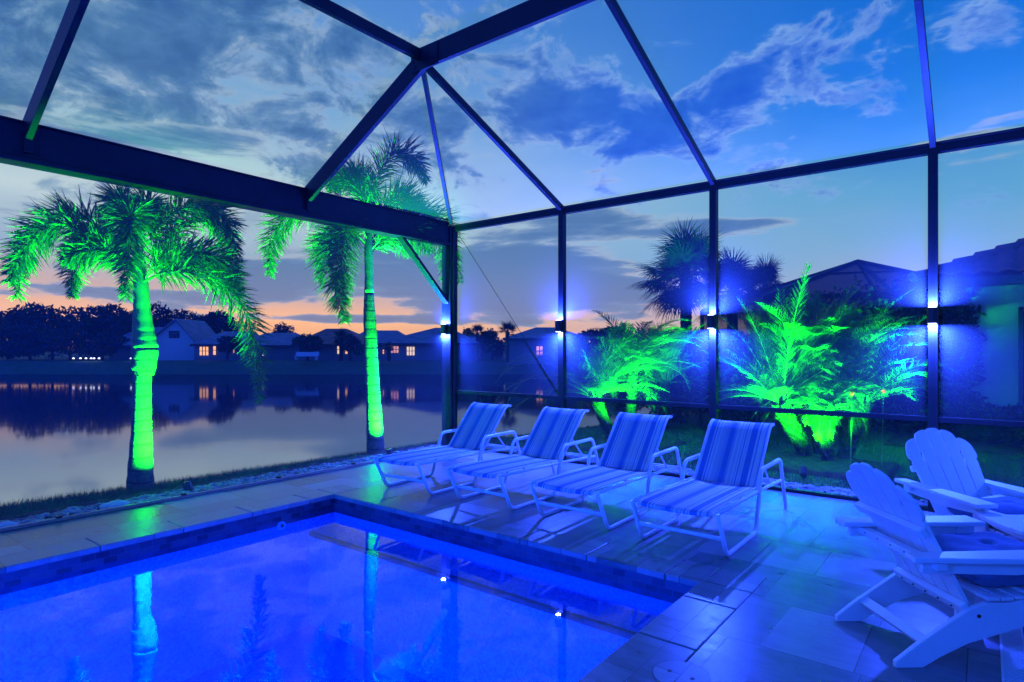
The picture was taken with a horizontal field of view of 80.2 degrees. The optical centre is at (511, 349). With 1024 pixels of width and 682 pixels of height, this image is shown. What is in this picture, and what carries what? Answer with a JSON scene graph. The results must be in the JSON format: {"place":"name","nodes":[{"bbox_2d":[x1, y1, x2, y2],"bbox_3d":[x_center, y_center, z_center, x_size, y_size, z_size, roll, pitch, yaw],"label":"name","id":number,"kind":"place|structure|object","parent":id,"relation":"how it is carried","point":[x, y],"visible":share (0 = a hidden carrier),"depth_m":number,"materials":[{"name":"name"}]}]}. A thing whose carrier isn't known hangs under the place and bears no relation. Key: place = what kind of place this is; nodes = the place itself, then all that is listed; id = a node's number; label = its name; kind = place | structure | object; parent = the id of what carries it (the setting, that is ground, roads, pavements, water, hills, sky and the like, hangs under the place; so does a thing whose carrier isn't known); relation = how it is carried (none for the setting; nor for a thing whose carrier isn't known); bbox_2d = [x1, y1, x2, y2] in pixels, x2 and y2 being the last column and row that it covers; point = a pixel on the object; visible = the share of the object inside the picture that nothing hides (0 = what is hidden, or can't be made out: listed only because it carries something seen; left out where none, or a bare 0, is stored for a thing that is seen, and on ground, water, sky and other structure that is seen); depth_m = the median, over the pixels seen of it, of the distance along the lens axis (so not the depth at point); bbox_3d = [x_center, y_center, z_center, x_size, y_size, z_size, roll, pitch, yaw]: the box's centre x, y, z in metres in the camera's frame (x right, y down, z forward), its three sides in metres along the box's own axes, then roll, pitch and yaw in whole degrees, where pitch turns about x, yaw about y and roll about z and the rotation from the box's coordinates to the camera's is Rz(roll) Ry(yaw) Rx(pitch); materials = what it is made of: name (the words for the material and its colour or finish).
{"place":"outdoors","nodes":[
{"label":"outdoors","id":0,"kind":"place"},
{"bbox_2d":[0,374,707,504],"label":"lake water","id":1,"kind":"structure","parent":0,"point":[63,433],"depth_m":21.77,"materials":[{"name":"liquid"}]},
{"bbox_2d":[0,350,1023,513],"bbox_3d":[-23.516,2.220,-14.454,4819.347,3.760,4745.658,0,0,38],"label":"ground","id":2,"kind":"structure","parent":0,"point":[41,364],"depth_m":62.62,"materials":[{"name":"green plant"}]},
{"bbox_2d":[0,306,47,358],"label":"tree","id":3,"kind":"object","parent":2,"relation":"on","point":[6,315],"visible":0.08,"depth_m":75.80,"materials":[{"name":"green plant"}]},
{"bbox_2d":[0,323,71,359],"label":"tree","id":4,"kind":"object","parent":2,"relation":"on","point":[22,344],"visible":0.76,"depth_m":67.99,"materials":[{"name":"green plant"}]},
{"bbox_2d":[3,301,90,359],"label":"tree","id":5,"kind":"object","parent":2,"relation":"on","point":[22,317],"visible":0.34,"depth_m":71.88,"materials":[{"name":"green plant"}]},
{"bbox_2d":[36,326,100,360],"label":"tree","id":6,"kind":"object","parent":2,"relation":"on","point":[60,342],"visible":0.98,"depth_m":67.63,"materials":[{"name":"green plant"}]},
{"bbox_2d":[46,304,132,358],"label":"tree","id":7,"kind":"object","parent":2,"relation":"on","point":[106,321],"visible":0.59,"depth_m":74.81,"materials":[{"name":"green plant"}]},
{"bbox_2d":[88,330,130,360],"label":"tree","id":8,"kind":"object","parent":2,"relation":"on","point":[108,344],"visible":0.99,"depth_m":66.58,"materials":[{"name":"green plant"}]},
{"bbox_2d":[96,303,164,330],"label":"tree","id":9,"kind":"object","parent":2,"relation":"on","point":[119,309],"visible":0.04,"depth_m":81.37,"materials":[{"name":"green plant"}]},
{"bbox_2d":[109,327,162,359],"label":"house","id":10,"kind":"structure","parent":2,"relation":"on","point":[124,353],"depth_m":72.00,"materials":[{"name":"grey tile"}]},
{"bbox_2d":[0,182,273,492],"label":"foxtail palm","id":11,"kind":"object","parent":2,"relation":"on","point":[128,219],"visible":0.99,"depth_m":6.64,"materials":[{"name":"green plant"}]},
{"bbox_2d":[151,301,199,326],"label":"tree","id":12,"kind":"object","parent":2,"relation":"on","point":[163,316],"visible":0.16,"depth_m":89.08,"materials":[{"name":"green plant"}]},
{"bbox_2d":[156,318,215,359],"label":"house","id":13,"kind":"structure","parent":2,"relation":"on","point":[175,337],"depth_m":69.10,"materials":[{"name":"paint"}]},
{"bbox_2d":[169,331,173,337],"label":"window","id":14,"kind":"structure","parent":13,"relation":"in","point":[171,333],"depth_m":69.07,"materials":[{"name":"black glass"}]},
{"bbox_2d":[174,331,179,337],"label":"window","id":15,"kind":"structure","parent":13,"relation":"in","point":[176,333],"depth_m":69.07,"materials":[{"name":"black glass"}]},
{"bbox_2d":[187,309,236,333],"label":"tree","id":16,"kind":"object","parent":2,"relation":"on","point":[218,323],"visible":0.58,"depth_m":86.00,"materials":[{"name":"green plant"}]},
{"bbox_2d":[0,440,441,517],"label":"grass","id":17,"kind":"structure","parent":2,"relation":"on","point":[42,504],"depth_m":6.58,"materials":[{"name":"green plant"}]},
{"bbox_2d":[190,331,260,359],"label":"house","id":18,"kind":"structure","parent":2,"relation":"on","point":[205,349],"depth_m":68.00,"materials":[{"name":"paint"}]},
{"bbox_2d":[199,346,208,354],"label":"window","id":19,"kind":"structure","parent":18,"relation":"in","point":[203,350],"depth_m":67.96,"materials":[{"name":"yellow glass"}]},
{"bbox_2d":[212,346,216,354],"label":"window","id":20,"kind":"structure","parent":18,"relation":"in","point":[214,348],"depth_m":67.96,"materials":[{"name":"yellow glass"}]},
{"bbox_2d":[217,335,243,360],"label":"tree","id":21,"kind":"object","parent":2,"relation":"on","point":[228,344],"visible":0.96,"depth_m":65.24,"materials":[{"name":"green plant"}]},
{"bbox_2d":[219,318,255,332],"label":"tree","id":22,"kind":"object","parent":2,"relation":"on","point":[227,328],"visible":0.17,"depth_m":87.82,"materials":[{"name":"green plant"}]},
{"bbox_2d":[0,442,489,520],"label":"mulch bed","id":23,"kind":"object","parent":2,"relation":"on","point":[58,509],"visible":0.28,"depth_m":6.51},
{"bbox_2d":[182,481,193,490],"bbox_3d":[-3.446,1.517,6.461,0.130,0.247,0.096,0,0,38],"label":"garden spotlight","id":24,"kind":"object","parent":23,"relation":"on","point":[187,485],"visible":0.62,"depth_m":6.43,"materials":[{"name":"black"}]},
{"bbox_2d":[0,444,441,524],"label":"river pebbles","id":25,"kind":"object","parent":23,"relation":"on","point":[72,510],"visible":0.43,"depth_m":6.55,"materials":[{"name":"grey gravel"}]},
{"bbox_2d":[0,521,18,527],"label":"rock","id":26,"kind":"object","parent":25,"relation":"on","point":[6,523],"visible":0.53,"depth_m":5.13,"materials":[{"name":"white stone"}]},
{"bbox_2d":[99,500,129,508],"bbox_3d":[-3.814,1.495,5.831,0.256,0.089,0.176,0,0,-31],"label":"rock","id":27,"kind":"object","parent":25,"relation":"on","point":[115,503],"visible":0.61,"depth_m":5.79,"materials":[{"name":"grey stone"}]},
{"bbox_2d":[386,449,393,454],"bbox_3d":[-1.733,1.528,8.649,0.122,0.244,0.094,0,0,38],"label":"garden spotlight","id":28,"kind":"object","parent":23,"relation":"on","point":[389,451],"visible":0.52,"depth_m":8.62,"materials":[{"name":"black"}]},
{"bbox_2d":[2,431,530,505],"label":"tall grass","id":29,"kind":"structure","parent":2,"relation":"on","point":[189,478],"depth_m":7.04,"materials":[{"name":"green plant"}]},
{"bbox_2d":[258,333,300,359],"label":"house","id":30,"kind":"structure","parent":2,"relation":"on","point":[282,347],"depth_m":71.00,"materials":[{"name":"grey tile"}]},
{"bbox_2d":[272,321,295,332],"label":"tree","id":31,"kind":"object","parent":2,"relation":"on","point":[279,329],"visible":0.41,"depth_m":84.66,"materials":[{"name":"green plant"}]},
{"bbox_2d":[295,352,318,359],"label":"lawn bench","id":32,"kind":"object","parent":2,"relation":"on","point":[316,354],"visible":1,"depth_m":63.28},
{"bbox_2d":[291,333,323,360],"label":"tree","id":33,"kind":"object","parent":2,"relation":"on","point":[308,343],"visible":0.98,"depth_m":65.41,"materials":[{"name":"green plant"}]},
{"bbox_2d":[291,329,364,359],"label":"house","id":34,"kind":"structure","parent":2,"relation":"on","point":[329,350],"depth_m":69.00,"materials":[{"name":"red tile"}]},
{"bbox_2d":[330,328,346,360],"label":"fan palm","id":35,"kind":"object","parent":2,"relation":"on","point":[341,333],"visible":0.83,"depth_m":65.83,"materials":[{"name":"green plant"}]},
{"bbox_2d":[334,333,363,360],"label":"tree","id":36,"kind":"object","parent":2,"relation":"on","point":[351,340],"visible":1,"depth_m":65.49,"materials":[{"name":"green plant"}]},
{"bbox_2d":[254,125,467,453],"bbox_3d":[-2.165,-0.834,9.280,2.089,4.909,3.013,0,0,38],"label":"foxtail palm","id":37,"kind":"object","parent":2,"relation":"on","point":[353,180],"visible":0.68,"depth_m":8.90,"materials":[{"name":"green plant"}]},
{"bbox_2d":[360,330,404,341],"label":"roof","id":38,"kind":"structure","parent":2,"relation":"on","point":[382,335],"depth_m":80.65,"materials":[{"name":"grey tile"}]},
{"bbox_2d":[383,341,393,360],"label":"fan palm","id":39,"kind":"object","parent":2,"relation":"on","point":[389,349],"visible":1,"depth_m":61.84,"materials":[{"name":"green plant"}]},
{"bbox_2d":[377,328,480,360],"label":"house","id":40,"kind":"structure","parent":2,"relation":"on","point":[425,345],"depth_m":67.00,"materials":[{"name":"paint"}]},
{"bbox_2d":[391,346,398,352],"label":"window","id":41,"kind":"structure","parent":40,"relation":"in","point":[396,348],"depth_m":66.96,"materials":[{"name":"yellow glass"}]},
{"bbox_2d":[406,346,414,354],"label":"window","id":42,"kind":"structure","parent":40,"relation":"in","point":[410,350],"depth_m":66.96,"materials":[{"name":"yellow glass"}]},
{"bbox_2d":[462,328,475,336],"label":"tree","id":43,"kind":"object","parent":2,"relation":"on","point":[464,331],"visible":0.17,"depth_m":79.47,"materials":[{"name":"green plant"}]},
{"bbox_2d":[467,323,484,359],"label":"fan palm","id":44,"kind":"object","parent":2,"relation":"on","point":[477,328],"visible":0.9,"depth_m":69.77,"materials":[{"name":"green plant"}]},
{"bbox_2d":[470,335,503,358],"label":"house","id":45,"kind":"structure","parent":2,"relation":"on","point":[484,355],"depth_m":76.00,"materials":[{"name":"grey tile"}]},
{"bbox_2d":[476,328,504,359],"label":"tree","id":46,"kind":"object","parent":2,"relation":"on","point":[488,339],"visible":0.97,"depth_m":69.43,"materials":[{"name":"green plant"}]},
{"bbox_2d":[496,320,518,361],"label":"fan palm","id":47,"kind":"object","parent":2,"relation":"on","point":[508,327],"visible":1,"depth_m":61.82,"materials":[{"name":"green plant"}]},
{"bbox_2d":[0,447,1023,681],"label":"pool deck","id":48,"kind":"structure","parent":2,"relation":"on","point":[812,562],"depth_m":4.56,"materials":[{"name":"stone"}]},
{"bbox_2d":[0,512,672,681],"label":"pool shell","id":49,"kind":"object","parent":48,"relation":"in","point":[293,602],"visible":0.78,"depth_m":5.07,"materials":[{"name":"paint"}]},
{"bbox_2d":[0,498,692,638],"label":"pool tile band","id":50,"kind":"object","parent":49,"relation":"attached to","point":[606,575],"visible":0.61,"depth_m":4.82,"materials":[{"name":"blue tile"}]},
{"bbox_2d":[277,521,285,529],"bbox_3d":[-2.215,1.693,5.841,0.024,0.084,0.084,0,0,38],"label":"pool return","id":51,"kind":"object","parent":50,"relation":"attached to","point":[281,525],"visible":1,"depth_m":5.83,"materials":[{"name":"white plastic"}]},
{"bbox_2d":[0,484,765,681],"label":"pool coping","id":52,"kind":"object","parent":48,"relation":"on","point":[687,625],"visible":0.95,"depth_m":4.38,"materials":[{"name":"stone"}]},
{"bbox_2d":[373,402,524,494],"bbox_3d":[-0.662,1.084,7.036,0.690,0.836,1.863,0,0,37],"label":"sun lounger","id":53,"kind":"object","parent":48,"relation":"on","point":[474,431],"visible":1,"depth_m":7.16,"materials":[{"name":"white"}]},
{"bbox_2d":[0,0,1023,531],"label":"pool enclosure","id":54,"kind":"object","parent":48,"relation":"on","point":[28,140],"visible":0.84,"depth_m":6.26,"materials":[{"name":"brown metal"}]},
{"bbox_2d":[441,324,446,333],"bbox_3d":[-1.046,-0.315,9.319,0.086,0.154,0.098,0,0,38],"label":"post lamp","id":55,"kind":"object","parent":54,"relation":"attached to","point":[443,328],"visible":1,"depth_m":9.28,"materials":[{"name":"black metal"}]},
{"bbox_2d":[555,320,561,331],"bbox_3d":[0.618,-0.315,8.087,0.086,0.154,0.098,0,0,38],"label":"post lamp","id":56,"kind":"object","parent":54,"relation":"attached to","point":[558,325],"visible":1,"depth_m":8.05,"materials":[{"name":"black metal"}]},
{"bbox_2d":[707,315,714,328],"bbox_3d":[2.236,-0.315,6.828,0.086,0.154,0.098,0,0,38],"label":"post lamp","id":57,"kind":"object","parent":54,"relation":"attached to","point":[710,321],"visible":1,"depth_m":6.79,"materials":[{"name":"black metal"}]},
{"bbox_2d":[927,307,937,323],"bbox_3d":[3.853,-0.315,5.568,0.086,0.154,0.098,0,0,38],"label":"post lamp","id":58,"kind":"object","parent":54,"relation":"attached to","point":[932,315],"visible":1,"depth_m":5.53,"materials":[{"name":"black metal"}]},
{"bbox_2d":[446,406,598,509],"bbox_3d":[0.198,1.084,6.443,0.690,0.836,1.863,0,0,39],"label":"sun lounger","id":59,"kind":"object","parent":48,"relation":"on","point":[551,436],"visible":0.98,"depth_m":6.56,"materials":[{"name":"white fabric"}]},
{"bbox_2d":[529,412,681,529],"bbox_3d":[0.978,1.084,5.810,0.690,0.836,1.863,0,0,37],"label":"sun lounger","id":60,"kind":"object","parent":48,"relation":"on","point":[633,442],"visible":0.99,"depth_m":5.93,"materials":[{"name":"white"}]},
{"bbox_2d":[652,660,710,681],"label":"skimmer lid","id":61,"kind":"object","parent":48,"relation":"on","point":[675,671],"visible":1,"depth_m":2.81,"materials":[{"name":"plastic"}]},
{"bbox_2d":[630,419,787,556],"bbox_3d":[1.740,1.084,5.166,0.690,0.836,1.863,0,0,38],"label":"sun lounger","id":62,"kind":"object","parent":48,"relation":"on","point":[732,453],"visible":1,"depth_m":5.28,"materials":[{"name":"white"}]},
{"bbox_2d":[835,462,1023,667],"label":"adirondack chair","id":63,"kind":"object","parent":48,"relation":"on","point":[902,526],"visible":0.98,"depth_m":2.96,"materials":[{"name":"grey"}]},
{"bbox_2d":[935,531,1023,586],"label":"seat cushion","id":64,"kind":"object","parent":63,"relation":"on","point":[983,541],"visible":0.52,"depth_m":3.10,"materials":[{"name":"fabric"}]},
{"bbox_2d":[894,428,1023,542],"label":"adirondack chair","id":65,"kind":"object","parent":48,"relation":"on","point":[952,478],"visible":0.6,"depth_m":4.43,"materials":[{"name":"grey wood"}]},
{"bbox_2d":[946,496,1023,526],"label":"seat cushion","id":66,"kind":"object","parent":65,"relation":"on","point":[1008,505],"visible":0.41,"depth_m":3.94,"materials":[{"name":"fabric"}]},
{"bbox_2d":[974,494,1023,538],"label":"round table","id":67,"kind":"object","parent":48,"relation":"on","point":[1013,525],"visible":0.45,"depth_m":3.65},
{"bbox_2d":[999,586,1023,681],"bbox_3d":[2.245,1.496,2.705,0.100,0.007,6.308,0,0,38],"label":"chair","id":68,"kind":"object","parent":48,"relation":"on","point":[1012,653],"visible":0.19,"depth_m":2.97,"materials":[{"name":"grey"}]},
{"bbox_2d":[502,327,590,363],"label":"house","id":69,"kind":"structure","parent":2,"relation":"on","point":[536,337],"depth_m":64.00,"materials":[{"name":"paint"}]},
{"bbox_2d":[535,345,543,354],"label":"window","id":70,"kind":"structure","parent":69,"relation":"in","point":[539,348],"depth_m":63.97,"materials":[{"name":"yellow glass"}]},
{"bbox_2d":[577,326,631,351],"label":"palm tree","id":71,"kind":"object","parent":2,"relation":"on","point":[588,332],"visible":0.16,"depth_m":65.62,"materials":[{"name":"green plant"}]},
{"bbox_2d":[568,437,686,452],"bbox_3d":[1.852,1.560,9.786,1.400,0.191,1.800,0,0,38],"label":"mulch bed","id":72,"kind":"object","parent":2,"relation":"on","point":[664,443],"visible":0.26,"depth_m":9.72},
{"bbox_2d":[494,320,680,438],"bbox_3d":[1.388,0.586,10.046,2.971,2.089,2.828,0,0,-37],"label":"feather palm","id":73,"kind":"object","parent":72,"relation":"on","point":[594,384],"visible":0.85,"depth_m":9.93,"materials":[{"name":"green plant"}]},
{"bbox_2d":[587,323,678,416],"bbox_3d":[2.817,0.578,13.833,2.446,2.447,2.546,0,0,25],"label":"shrub","id":74,"kind":"object","parent":2,"relation":"on","point":[618,405],"visible":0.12,"depth_m":13.36,"materials":[{"name":"green plant"}]},
{"bbox_2d":[568,310,701,413],"bbox_3d":[2.130,0.461,10.806,2.599,2.279,2.644,0,0,38],"label":"feather palm","id":75,"kind":"object","parent":2,"relation":"on","point":[634,349],"visible":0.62,"depth_m":10.50,"materials":[{"name":"green plant"}]},
{"bbox_2d":[607,324,720,428],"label":"feather palm","id":76,"kind":"object","parent":2,"relation":"on","point":[665,380],"visible":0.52,"depth_m":12.00,"materials":[{"name":"green plant"}]},
{"bbox_2d":[659,328,699,345],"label":"tree","id":77,"kind":"object","parent":2,"relation":"on","point":[698,331],"visible":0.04,"depth_m":64.56,"materials":[{"name":"green plant"}]},
{"bbox_2d":[628,216,748,407],"bbox_3d":[4.728,-1.004,16.542,3.344,5.207,3.272,0,0,38],"label":"fan palm","id":78,"kind":"object","parent":2,"relation":"on","point":[685,261],"visible":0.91,"depth_m":16.05,"materials":[{"name":"green plant"}]},
{"bbox_2d":[639,331,773,426],"bbox_3d":[3.893,0.709,12.348,1.686,2.184,2.624,0,0,-37],"label":"shrub","id":79,"kind":"object","parent":2,"relation":"on","point":[675,413],"visible":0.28,"depth_m":12.25,"materials":[{"name":"green plant"}]},
{"bbox_2d":[692,247,772,400],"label":"fan palm","id":80,"kind":"object","parent":2,"relation":"on","point":[747,287],"visible":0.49,"depth_m":17.29,"materials":[{"name":"green plant"}]},
{"bbox_2d":[674,324,805,422],"bbox_3d":[4.361,0.640,12.018,2.598,2.323,2.044,0,0,38],"label":"shrub","id":81,"kind":"object","parent":2,"relation":"on","point":[737,415],"visible":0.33,"depth_m":11.55,"materials":[{"name":"green plant"}]},
{"bbox_2d":[742,251,785,311],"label":"fan palm","id":82,"kind":"object","parent":2,"relation":"on","point":[770,273],"visible":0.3,"depth_m":18.38,"materials":[{"name":"green plant"}]},
{"bbox_2d":[735,329,867,419],"bbox_3d":[6.114,0.574,12.876,3.624,2.455,2.269,0,0,38],"label":"shrub","id":83,"kind":"object","parent":2,"relation":"on","point":[826,379],"visible":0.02,"depth_m":12.63,"materials":[{"name":"green plant"}]},
{"bbox_2d":[799,466,807,478],"bbox_3d":[3.538,1.526,7.373,0.090,0.227,0.134,0,0,26],"label":"garden spotlight","id":84,"kind":"object","parent":2,"relation":"on","point":[803,471],"visible":0.9,"depth_m":7.34,"materials":[{"name":"black metal"}]},
{"bbox_2d":[722,279,913,453],"bbox_3d":[4.601,0.295,9.055,2.410,2.624,2.701,0,0,38],"label":"feather palm","id":85,"kind":"object","parent":2,"relation":"on","point":[803,330],"visible":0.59,"depth_m":8.81,"materials":[{"name":"green plant"}]},
{"bbox_2d":[700,259,955,413],"bbox_3d":[9.400,-0.389,17.150,6.700,3.977,4.800,0,0,0],"label":"neighbour enclosure","id":86,"kind":"object","parent":2,"relation":"on","point":[843,275],"visible":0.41,"depth_m":15.40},
{"bbox_2d":[762,451,900,479],"bbox_3d":[4.132,1.562,8.075,1.700,0.176,1.400,0,0,38],"label":"mulch bed","id":87,"kind":"object","parent":2,"relation":"on","point":[815,464],"visible":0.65,"depth_m":7.91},
{"bbox_2d":[680,262,886,456],"bbox_3d":[3.627,0.220,8.953,2.882,2.806,2.270,0,0,-4],"label":"feather palm","id":88,"kind":"object","parent":87,"relation":"on","point":[772,383],"visible":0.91,"depth_m":8.54,"materials":[{"name":"green plant"}]},
{"bbox_2d":[774,382,885,460],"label":"feather palm","id":89,"kind":"object","parent":87,"relation":"on","point":[825,430],"visible":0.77,"depth_m":8.13,"materials":[{"name":"green plant"}]},
{"bbox_2d":[849,392,853,464],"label":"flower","id":90,"kind":"object","parent":87,"relation":"on","point":[851,429],"visible":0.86,"depth_m":7.90,"materials":[{"name":"green plant"}]},
{"bbox_2d":[881,390,885,464],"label":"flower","id":91,"kind":"object","parent":87,"relation":"on","point":[883,391],"visible":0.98,"depth_m":7.90,"materials":[{"name":"green plant"}]},
{"bbox_2d":[764,270,939,434],"bbox_3d":[6.708,0.141,12.291,2.025,3.320,3.564,0,0,-37],"label":"shrub","id":92,"kind":"object","parent":2,"relation":"on","point":[902,290],"visible":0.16,"depth_m":11.12,"materials":[{"name":"green plant"}]},
{"bbox_2d":[756,287,960,448],"bbox_3d":[5.347,0.327,9.433,2.770,2.546,2.695,0,0,38],"label":"feather palm","id":93,"kind":"object","parent":2,"relation":"on","point":[844,420],"visible":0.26,"depth_m":9.05,"materials":[{"name":"green plant"}]},
{"bbox_2d":[752,314,987,457],"bbox_3d":[5.008,0.528,8.659,2.841,2.206,2.888,0,0,38],"label":"feather palm","id":94,"kind":"object","parent":2,"relation":"on","point":[847,378],"visible":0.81,"depth_m":8.42,"materials":[{"name":"green plant"}]},
{"bbox_2d":[839,275,987,432],"bbox_3d":[7.265,0.240,11.440,2.679,3.121,1.903,0,0,38],"label":"shrub","id":95,"kind":"object","parent":2,"relation":"on","point":[871,308],"visible":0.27,"depth_m":10.84,"materials":[{"name":"green plant"}]},
{"bbox_2d":[867,300,986,429],"bbox_3d":[7.550,0.402,11.099,2.094,2.799,1.312,0,0,60],"label":"shrub","id":96,"kind":"object","parent":2,"relation":"on","point":[967,378],"visible":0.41,"depth_m":10.37,"materials":[{"name":"green plant"}]},
{"bbox_2d":[909,384,988,436],"bbox_3d":[7.700,1.171,10.520,1.399,1.263,1.056,0,0,38],"label":"shrub","id":97,"kind":"object","parent":2,"relation":"on","point":[955,412],"visible":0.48,"depth_m":10.37,"materials":[{"name":"green plant"}]},
{"bbox_2d":[884,433,1023,456],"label":"mulch bed","id":98,"kind":"object","parent":2,"relation":"on","point":[898,439],"visible":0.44,"depth_m":9.49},
{"bbox_2d":[988,408,1023,448],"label":"shrub","id":99,"kind":"object","parent":98,"relation":"on","point":[1013,435],"visible":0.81,"depth_m":9.33,"materials":[{"name":"green plant"}]},
{"bbox_2d":[908,238,1023,436],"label":"tan house","id":100,"kind":"structure","parent":2,"relation":"on","point":[994,277],"depth_m":10.31,"materials":[{"name":"paint"}]},
{"bbox_2d":[1018,307,1023,404],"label":"window","id":101,"kind":"structure","parent":100,"relation":"in","point":[1020,309],"depth_m":10.09,"materials":[{"name":"black"}]},
{"bbox_2d":[952,402,1023,444],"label":"shrub","id":102,"kind":"object","parent":2,"relation":"on","point":[993,411],"visible":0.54,"depth_m":9.86,"materials":[{"name":"green plant"}]},
{"bbox_2d":[0,0,1023,349],"label":"sky","id":103,"kind":"structure","parent":0,"point":[268,89],"materials":[{"name":"blue"}]},
{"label":"mulch bed","id":104,"kind":"structure","parent":0,"visible":0},
{"bbox_2d":[486,446,927,505],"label":"river pebbles","id":105,"kind":"object","parent":104,"relation":"on","point":[824,489],"visible":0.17,"depth_m":6.63,"materials":[{"name":"grey gravel"}]}
]}

